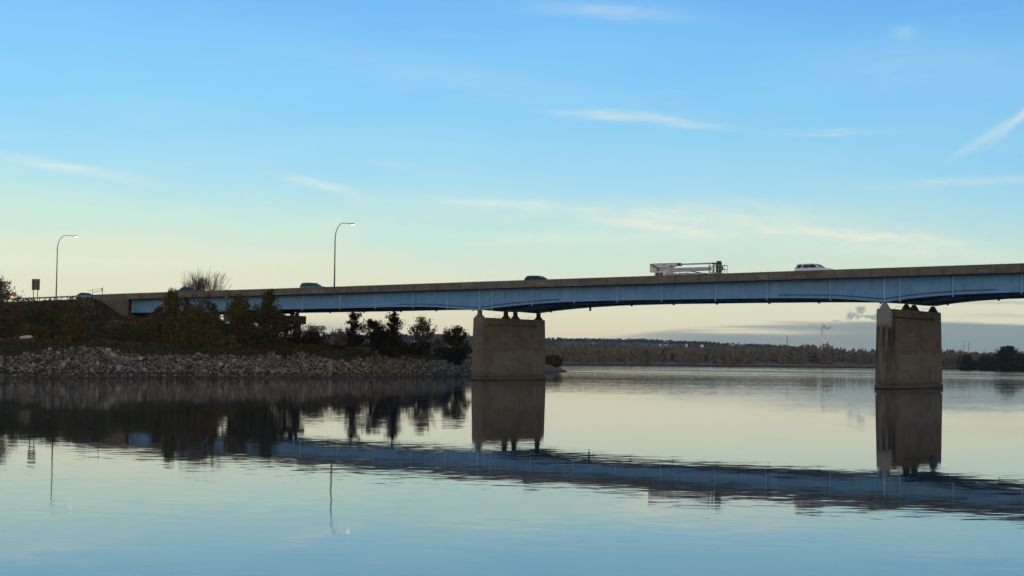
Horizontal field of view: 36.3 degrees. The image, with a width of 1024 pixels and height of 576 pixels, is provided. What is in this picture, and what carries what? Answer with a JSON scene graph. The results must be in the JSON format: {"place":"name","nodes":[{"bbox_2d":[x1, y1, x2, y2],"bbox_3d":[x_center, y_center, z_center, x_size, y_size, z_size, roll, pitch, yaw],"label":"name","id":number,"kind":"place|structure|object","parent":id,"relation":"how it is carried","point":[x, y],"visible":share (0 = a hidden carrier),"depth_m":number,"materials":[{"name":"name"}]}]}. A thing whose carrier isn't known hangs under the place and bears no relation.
{"place":"outdoors","nodes":[
{"label":"outdoors","id":0,"kind":"place"},
{"bbox_2d":[75,293,92,298],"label":"sedan","id":1,"kind":"object","parent":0,"point":[89,295],"visible":0.4,"depth_m":318.08,"materials":[{"name":"blue paint"}]},
{"bbox_2d":[0,299,998,377],"bbox_3d":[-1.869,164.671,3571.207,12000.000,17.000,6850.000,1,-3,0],"label":"ground","id":2,"kind":"structure","parent":0,"point":[192,352],"depth_m":250.18,"materials":[{"name":"grey stone"}]},
{"bbox_2d":[0,303,23,337],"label":"bush","id":3,"kind":"object","parent":2,"relation":"on","point":[12,309],"visible":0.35,"depth_m":277.70,"materials":[{"name":"green plant"}]},
{"bbox_2d":[0,318,24,338],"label":"bush","id":4,"kind":"object","parent":2,"relation":"on","point":[6,324],"visible":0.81,"depth_m":248.44,"materials":[{"name":"green plant"}]},
{"bbox_2d":[0,276,34,334],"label":"tree","id":5,"kind":"object","parent":2,"relation":"on","point":[4,293],"visible":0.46,"depth_m":291.85,"materials":[{"name":"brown plant"}]},
{"bbox_2d":[0,338,38,344],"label":"bush","id":6,"kind":"object","parent":2,"relation":"on","point":[18,339],"visible":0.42,"depth_m":230.70,"materials":[{"name":"green plant"}]},
{"bbox_2d":[20,335,32,338],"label":"upturned boat","id":7,"kind":"object","parent":2,"relation":"on","point":[27,336],"visible":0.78,"depth_m":237.63,"materials":[{"name":"white plastic"}]},
{"bbox_2d":[14,323,49,340],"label":"bush","id":8,"kind":"object","parent":2,"relation":"on","point":[34,331],"visible":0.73,"depth_m":242.93,"materials":[{"name":"green plant"}]},
{"bbox_2d":[15,307,56,338],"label":"bush","id":9,"kind":"object","parent":2,"relation":"on","point":[37,316],"visible":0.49,"depth_m":266.99,"materials":[{"name":"green plant"}]},
{"bbox_2d":[32,279,39,303],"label":"road sign","id":10,"kind":"object","parent":2,"relation":"on","point":[35,284],"visible":1,"depth_m":320.21,"materials":[{"name":"metal"}]},
{"bbox_2d":[7,295,87,302],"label":"guardrail","id":11,"kind":"object","parent":2,"relation":"on","point":[50,297],"visible":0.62,"depth_m":319.05,"materials":[{"name":"metal"}]},
{"bbox_2d":[46,299,68,331],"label":"bush","id":12,"kind":"object","parent":2,"relation":"on","point":[57,305],"visible":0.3,"depth_m":291.05,"materials":[{"name":"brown plant"}]},
{"bbox_2d":[41,311,79,339],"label":"bush","id":13,"kind":"object","parent":2,"relation":"on","point":[51,320],"visible":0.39,"depth_m":261.05,"materials":[{"name":"green plant"}]},
{"bbox_2d":[55,235,77,300],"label":"street lamp","id":14,"kind":"object","parent":2,"relation":"on","point":[57,265],"visible":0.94,"depth_m":317.00,"materials":[{"name":"metal"}]},
{"bbox_2d":[54,313,89,341],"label":"bush","id":15,"kind":"object","parent":2,"relation":"on","point":[75,329],"visible":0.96,"depth_m":239.52,"materials":[{"name":"green plant"}]},
{"bbox_2d":[58,301,91,336],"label":"bush","id":16,"kind":"object","parent":2,"relation":"on","point":[75,308],"visible":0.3,"depth_m":284.67,"materials":[{"name":"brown plant"}]},
{"bbox_2d":[79,298,95,340],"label":"bush","id":17,"kind":"object","parent":2,"relation":"on","point":[89,312],"visible":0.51,"depth_m":287.59,"materials":[{"name":"plant"}]},
{"bbox_2d":[106,320,125,338],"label":"bush","id":18,"kind":"object","parent":2,"relation":"on","point":[111,322],"visible":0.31,"depth_m":261.37,"materials":[{"name":"plant"}]},
{"bbox_2d":[92,323,148,342],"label":"bush","id":19,"kind":"object","parent":2,"relation":"on","point":[118,335],"visible":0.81,"depth_m":246.87,"materials":[{"name":"green plant"}]},
{"bbox_2d":[119,314,143,339],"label":"bush","id":20,"kind":"object","parent":2,"relation":"on","point":[131,318],"visible":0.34,"depth_m":267.63,"materials":[{"name":"green plant"}]},
{"bbox_2d":[124,317,164,342],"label":"bush","id":21,"kind":"object","parent":2,"relation":"on","point":[155,335],"visible":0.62,"depth_m":254.38,"materials":[{"name":"green plant"}]},
{"bbox_2d":[148,305,166,337],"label":"tree","id":22,"kind":"object","parent":2,"relation":"on","point":[158,312],"visible":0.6,"depth_m":257.23,"materials":[{"name":"green plant"}]},
{"bbox_2d":[161,288,183,341],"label":"tree","id":23,"kind":"object","parent":2,"relation":"on","point":[171,301],"visible":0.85,"depth_m":251.46,"materials":[{"name":"green plant"}]},
{"bbox_2d":[161,306,219,344],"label":"bush","id":24,"kind":"object","parent":2,"relation":"on","point":[193,319],"visible":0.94,"depth_m":249.33,"materials":[{"name":"green plant"}]},
{"bbox_2d":[173,291,227,341],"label":"tree","id":25,"kind":"object","parent":2,"relation":"on","point":[186,302],"visible":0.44,"depth_m":255.47,"materials":[{"name":"green plant"}]},
{"bbox_2d":[174,270,230,290],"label":"tree","id":26,"kind":"object","parent":2,"relation":"on","point":[200,283],"visible":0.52,"depth_m":351.83,"materials":[{"name":"plant"}]},
{"bbox_2d":[203,301,225,334],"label":"tree","id":27,"kind":"object","parent":2,"relation":"on","point":[212,308],"visible":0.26,"depth_m":261.81,"materials":[{"name":"green plant"}]},
{"bbox_2d":[218,336,240,348],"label":"bush","id":28,"kind":"object","parent":2,"relation":"on","point":[228,340],"visible":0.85,"depth_m":253.31,"materials":[{"name":"green plant"}]},
{"bbox_2d":[0,296,471,362],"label":"scrub","id":29,"kind":"object","parent":2,"relation":"on","point":[57,343],"visible":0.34,"depth_m":252.78,"materials":[{"name":"green plant"}]},
{"bbox_2d":[220,294,251,344],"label":"tree","id":30,"kind":"object","parent":2,"relation":"on","point":[237,305],"visible":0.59,"depth_m":261.57,"materials":[{"name":"green plant"}]},
{"bbox_2d":[228,310,268,347],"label":"bush","id":31,"kind":"object","parent":2,"relation":"on","point":[248,321],"visible":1,"depth_m":257.06,"materials":[{"name":"green plant"}]},
{"bbox_2d":[238,304,293,350],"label":"tree","id":32,"kind":"object","parent":2,"relation":"on","point":[277,326],"visible":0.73,"depth_m":262.55,"materials":[{"name":"green plant"}]},
{"bbox_2d":[257,288,282,345],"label":"tree","id":33,"kind":"object","parent":2,"relation":"on","point":[268,298],"visible":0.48,"depth_m":265.68,"materials":[{"name":"green plant"}]},
{"bbox_2d":[0,346,567,377],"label":"riprap","id":34,"kind":"object","parent":2,"relation":"on","point":[444,365],"visible":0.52,"depth_m":248.58,"materials":[{"name":"stone"}]},
{"bbox_2d":[269,347,302,354],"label":"bush","id":35,"kind":"object","parent":2,"relation":"on","point":[285,351],"visible":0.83,"depth_m":260.93,"materials":[{"name":"green plant"}]},
{"bbox_2d":[276,320,306,347],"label":"bush","id":36,"kind":"object","parent":2,"relation":"on","point":[295,335],"visible":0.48,"depth_m":270.40,"materials":[{"name":"green plant"}]},
{"bbox_2d":[301,322,328,344],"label":"bush","id":37,"kind":"object","parent":2,"relation":"on","point":[313,328],"visible":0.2,"depth_m":349.53,"materials":[{"name":"plant"}]},
{"bbox_2d":[299,331,337,345],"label":"bush","id":38,"kind":"object","parent":2,"relation":"on","point":[313,338],"visible":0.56,"depth_m":283.29,"materials":[{"name":"green plant"}]},
{"bbox_2d":[314,345,358,350],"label":"bush","id":39,"kind":"object","parent":2,"relation":"on","point":[341,347],"visible":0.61,"depth_m":276.46,"materials":[{"name":"green plant"}]},
{"bbox_2d":[323,327,353,344],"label":"bush","id":40,"kind":"object","parent":2,"relation":"on","point":[339,337],"visible":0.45,"depth_m":344.23,"materials":[{"name":"plant"}]},
{"bbox_2d":[344,338,360,346],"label":"bush","id":41,"kind":"object","parent":2,"relation":"on","point":[352,342],"visible":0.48,"depth_m":297.48,"materials":[{"name":"green plant"}]},
{"bbox_2d":[341,312,367,344],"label":"tree","id":42,"kind":"object","parent":2,"relation":"on","point":[354,326],"visible":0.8,"depth_m":301.53,"materials":[{"name":"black plant"}]},
{"bbox_2d":[344,342,370,353],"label":"bush","id":43,"kind":"object","parent":2,"relation":"on","point":[363,348],"visible":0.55,"depth_m":284.93,"materials":[{"name":"green plant"}]},
{"bbox_2d":[360,318,388,348],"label":"tree","id":44,"kind":"object","parent":2,"relation":"on","point":[374,325],"visible":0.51,"depth_m":299.05,"materials":[{"name":"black plant"}]},
{"bbox_2d":[369,348,405,356],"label":"bush","id":45,"kind":"object","parent":2,"relation":"on","point":[383,352],"visible":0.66,"depth_m":288.28,"materials":[{"name":"green plant"}]},
{"bbox_2d":[364,331,424,353],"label":"bush","id":46,"kind":"object","parent":2,"relation":"on","point":[386,338],"visible":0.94,"depth_m":293.90,"materials":[{"name":"green plant"}]},
{"bbox_2d":[382,311,415,349],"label":"tree","id":47,"kind":"object","parent":2,"relation":"on","point":[393,324],"visible":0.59,"depth_m":301.57,"materials":[{"name":"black plant"}]},
{"bbox_2d":[407,349,428,354],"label":"bush","id":48,"kind":"object","parent":2,"relation":"on","point":[416,351],"visible":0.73,"depth_m":301.79,"materials":[{"name":"green plant"}]},
{"bbox_2d":[407,315,437,353],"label":"tree","id":49,"kind":"object","parent":2,"relation":"on","point":[422,327],"visible":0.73,"depth_m":334.06,"materials":[{"name":"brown plant"}]},
{"bbox_2d":[402,342,449,356],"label":"bush","id":50,"kind":"object","parent":2,"relation":"on","point":[424,345],"visible":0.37,"depth_m":309.78,"materials":[{"name":"green plant"}]},
{"bbox_2d":[429,334,448,353],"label":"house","id":51,"kind":"structure","parent":2,"relation":"on","point":[439,335],"depth_m":428.44,"materials":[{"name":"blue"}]},
{"bbox_2d":[431,335,448,353],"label":"bush","id":52,"kind":"object","parent":2,"relation":"on","point":[441,342],"visible":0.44,"depth_m":339.18,"materials":[{"name":"green plant"}]},
{"bbox_2d":[428,347,470,364],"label":"bush","id":53,"kind":"object","parent":2,"relation":"on","point":[451,358],"visible":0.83,"depth_m":313.86,"materials":[{"name":"green plant"}]},
{"bbox_2d":[437,325,471,364],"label":"tree","id":54,"kind":"object","parent":2,"relation":"on","point":[456,340],"visible":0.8,"depth_m":317.19,"materials":[{"name":"green plant"}]},
{"bbox_2d":[545,354,563,367],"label":"bush","id":55,"kind":"object","parent":2,"relation":"on","point":[555,360],"visible":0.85,"depth_m":466.89,"materials":[{"name":"green plant"}]},
{"bbox_2d":[92,263,1023,388],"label":"girder bridge","id":56,"kind":"structure","parent":2,"relation":"on","point":[908,347],"depth_m":231.89,"materials":[{"name":"concrete"}]},
{"bbox_2d":[175,287,200,291],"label":"pickup truck","id":57,"kind":"object","parent":56,"relation":"on","point":[182,289],"visible":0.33,"depth_m":298.42,"materials":[{"name":"teal paint"}]},
{"bbox_2d":[300,283,323,287],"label":"suv","id":58,"kind":"object","parent":56,"relation":"on","point":[304,285],"visible":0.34,"depth_m":277.25,"materials":[{"name":"blue paint"}]},
{"bbox_2d":[332,223,354,293],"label":"street lamp","id":59,"kind":"object","parent":56,"relation":"attached to","point":[334,292],"visible":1,"depth_m":269.30,"materials":[{"name":"metal"}]},
{"bbox_2d":[524,276,546,279],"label":"hatchback","id":60,"kind":"object","parent":56,"relation":"on","point":[534,277],"visible":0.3,"depth_m":245.83,"materials":[{"name":"black paint"}]},
{"bbox_2d":[650,261,727,275],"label":"boom truck","id":61,"kind":"object","parent":56,"relation":"on","point":[658,269],"visible":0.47,"depth_m":241.97,"materials":[{"name":"beige paint"}]},
{"bbox_2d":[794,264,833,270],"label":"suv","id":62,"kind":"object","parent":56,"relation":"on","point":[802,267],"visible":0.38,"depth_m":215.76,"materials":[{"name":"white paint"}]},
{"bbox_2d":[369,342,1023,367],"bbox_3d":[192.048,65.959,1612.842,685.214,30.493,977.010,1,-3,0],"label":"wood","id":63,"kind":"object","parent":2,"relation":"on","point":[593,353],"visible":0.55,"depth_m":1730.71,"materials":[{"name":"green plant"}]},
{"bbox_2d":[788,347,802,355],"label":"tree","id":64,"kind":"object","parent":2,"relation":"on","point":[794,349],"visible":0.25,"depth_m":1885.35,"materials":[{"name":"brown plant"}]},
{"bbox_2d":[821,330,822,348],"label":"smokestack","id":65,"kind":"object","parent":2,"relation":"on","point":[822,339],"visible":0.56,"depth_m":2597.66,"materials":[{"name":"concrete"}]},
{"bbox_2d":[631,348,1019,368],"bbox_3d":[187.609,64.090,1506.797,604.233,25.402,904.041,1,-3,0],"label":"evergreens","id":66,"kind":"object","parent":2,"relation":"on","point":[706,356],"visible":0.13,"depth_m":1714.31,"materials":[{"name":"green plant"}]},
{"bbox_2d":[955,354,977,369],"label":"tree","id":67,"kind":"object","parent":2,"relation":"on","point":[967,363],"visible":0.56,"depth_m":1326.65,"materials":[{"name":"green plant"}]},
{"bbox_2d":[976,356,998,370],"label":"tree","id":68,"kind":"object","parent":2,"relation":"on","point":[985,363],"visible":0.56,"depth_m":1294.28,"materials":[{"name":"green plant"}]},
{"bbox_2d":[991,345,1022,370],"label":"tree","id":69,"kind":"object","parent":2,"relation":"on","point":[1004,357],"visible":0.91,"depth_m":1204.99,"materials":[{"name":"green plant"}]},
{"bbox_2d":[1012,353,1023,370],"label":"tree","id":70,"kind":"object","parent":2,"relation":"on","point":[1020,362],"visible":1,"depth_m":1147.87,"materials":[{"name":"green plant"}]},
{"bbox_2d":[0,365,1023,575],"bbox_3d":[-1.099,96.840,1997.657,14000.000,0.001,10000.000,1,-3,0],"label":"water","id":71,"kind":"structure","parent":0,"point":[585,470],"depth_m":42.52,"materials":[{"name":"blue liquid"}]},
{"bbox_2d":[0,0,1023,354],"label":"sky","id":72,"kind":"structure","parent":0,"point":[459,140],"materials":[{"name":"blue"}]},
{"bbox_2d":[284,337,819,353],"bbox_3d":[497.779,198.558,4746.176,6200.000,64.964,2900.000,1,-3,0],"label":"hills","id":73,"kind":"structure","parent":0,"point":[652,345],"depth_m":4042.05,"materials":[{"name":"green plant"}]},
{"bbox_2d":[325,334,849,353],"bbox_3d":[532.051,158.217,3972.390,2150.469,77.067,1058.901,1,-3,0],"label":"hill trees","id":74,"kind":"object","parent":73,"relation":"on","point":[641,340],"visible":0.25,"depth_m":4129.06,"materials":[{"name":"plant"}]}
]}

